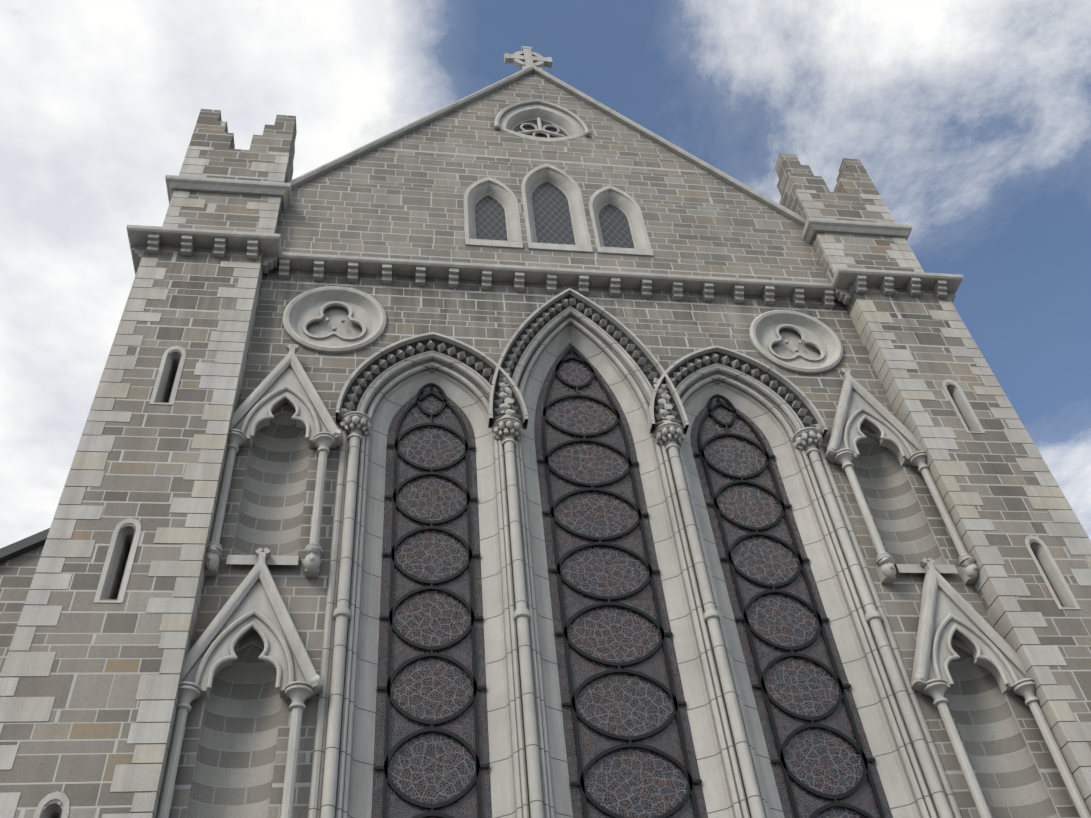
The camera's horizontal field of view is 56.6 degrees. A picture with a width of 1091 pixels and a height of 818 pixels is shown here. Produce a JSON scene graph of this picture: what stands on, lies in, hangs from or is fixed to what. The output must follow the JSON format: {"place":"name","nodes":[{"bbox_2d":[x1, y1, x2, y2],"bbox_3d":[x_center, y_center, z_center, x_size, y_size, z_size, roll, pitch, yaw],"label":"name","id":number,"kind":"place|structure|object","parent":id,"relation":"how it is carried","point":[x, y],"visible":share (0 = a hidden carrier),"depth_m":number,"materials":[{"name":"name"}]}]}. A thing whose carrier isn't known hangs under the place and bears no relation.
{"place":"outdoors","nodes":[
{"label":"outdoors","id":0,"kind":"place"},
{"bbox_2d":[0,545,43,674],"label":"aisle wall","id":1,"kind":"structure","parent":0,"point":[17,575],"depth_m":14.08,"materials":[{"name":"grey stone"}]},
{"bbox_2d":[0,528,49,563],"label":"roof edge","id":2,"kind":"object","parent":1,"relation":"on","point":[22,546],"depth_m":14.49,"materials":[{"name":"grey stone"}]},
{"bbox_2d":[0,0,1090,548],"label":"sky","id":3,"kind":"structure","parent":0,"point":[970,120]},
{"label":"ground","id":4,"kind":"structure","parent":0,"visible":0},
{"bbox_2d":[0,109,296,817],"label":"left tower masonry","id":5,"kind":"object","parent":4,"relation":"on","point":[76,748],"depth_m":11.98,"materials":[{"name":"grey stone"}]},
{"bbox_2d":[0,146,291,817],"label":"turret dressings","id":6,"kind":"structure","parent":5,"relation":"attached to","point":[113,583],"depth_m":12.10,"materials":[{"name":"grey stone"}]},
{"bbox_2d":[168,73,1079,817],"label":"wall","id":7,"kind":"structure","parent":4,"relation":"on","point":[400,197],"depth_m":17.09,"materials":[{"name":"grey stone"}]},
{"bbox_2d":[126,225,963,307],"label":"corbelled cornice","id":8,"kind":"structure","parent":7,"relation":"attached to","point":[253,244],"depth_m":16.87,"materials":[{"name":"stone"}]},
{"bbox_2d":[286,46,805,226],"bbox_3d":[-0.172,-5.853,21.447,10.042,7.247,1.020,2,-46,-9],"label":"gable coping","id":9,"kind":"object","parent":7,"relation":"on","point":[526,60],"visible":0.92,"depth_m":20.72,"materials":[{"name":"stone"}]},
{"bbox_2d":[463,99,653,256],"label":"window surrounds","id":10,"kind":"object","parent":7,"relation":"attached to","point":[510,118],"visible":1,"depth_m":19.09,"materials":[{"name":"grey stone"}]},
{"bbox_2d":[513,120,567,137],"bbox_3d":[-0.119,-5.804,21.085,1.220,0.922,0.001,2,-46,-9],"label":"apex light glass","id":11,"kind":"object","parent":10,"relation":"attached to","point":[534,122],"visible":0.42,"depth_m":21.14,"materials":[{"name":"black glass"}]},
{"bbox_2d":[475,182,633,247],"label":"lancet windows","id":12,"kind":"structure","parent":10,"relation":"attached to","point":[552,217],"depth_m":18.80,"materials":[{"name":"grey glass"}]},
{"bbox_2d":[283,286,842,373],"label":"trefoil roundels","id":13,"kind":"object","parent":7,"relation":"attached to","point":[334,319],"visible":0.98,"depth_m":16.13,"materials":[{"name":"stone"}]},
{"bbox_2d":[186,413,1058,817],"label":"niches","id":14,"kind":"object","parent":7,"relation":"attached to","point":[236,757],"visible":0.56,"depth_m":12.23,"materials":[{"name":"grey stone"}]},
{"bbox_2d":[156,344,1090,817],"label":"niche canopies","id":15,"kind":"object","parent":7,"relation":"attached to","point":[948,612],"visible":0.83,"depth_m":12.50,"materials":[{"name":"grey stone"}]},
{"bbox_2d":[176,429,1038,712],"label":"capitals and corbels","id":16,"kind":"object","parent":15,"relation":"attached to","point":[298,693],"visible":0.81,"depth_m":12.20,"materials":[{"name":"grey stone"}]},
{"bbox_2d":[307,288,961,817],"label":"lancet jambs","id":17,"kind":"object","parent":7,"relation":"attached to","point":[529,764],"visible":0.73,"depth_m":12.83,"materials":[{"name":"grey stone"}]},
{"bbox_2d":[371,388,491,817],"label":"lancet glass","id":18,"kind":"object","parent":17,"relation":"attached to","point":[431,767],"visible":0.77,"depth_m":12.29,"materials":[{"name":"grey glass"}]},
{"bbox_2d":[336,372,823,455],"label":"carved capitals","id":19,"kind":"object","parent":17,"relation":"attached to","point":[666,432],"visible":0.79,"depth_m":14.60,"materials":[{"name":"grey stone"}]},
{"bbox_2d":[340,294,821,433],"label":"arch mouldings","id":20,"kind":"object","parent":17,"relation":"attached to","point":[514,345],"visible":0.38,"depth_m":15.52,"materials":[{"name":"grey stone"}]},
{"bbox_2d":[534,343,707,817],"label":"central lancet window","id":21,"kind":"structure","parent":17,"relation":"attached to","point":[634,783],"depth_m":12.72,"materials":[{"name":"grey glass"}]},
{"bbox_2d":[374,345,885,817],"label":"window tracery","id":22,"kind":"object","parent":17,"relation":"attached to","point":[686,770],"visible":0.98,"depth_m":12.75,"materials":[{"name":"black metal"}]},
{"bbox_2d":[690,399,892,817],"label":"right lancet window","id":23,"kind":"structure","parent":17,"relation":"attached to","point":[824,761],"depth_m":12.94,"materials":[{"name":"grey glass"}]},
{"bbox_2d":[774,153,1090,800],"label":"right tower masonry","id":24,"kind":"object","parent":4,"relation":"on","point":[997,479],"depth_m":15.23,"materials":[{"name":"grey stone"}]},
{"bbox_2d":[795,189,1090,813],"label":"turret dressings","id":25,"kind":"structure","parent":24,"relation":"attached to","point":[1038,657],"depth_m":14.57,"materials":[{"name":"grey stone"}]}
]}

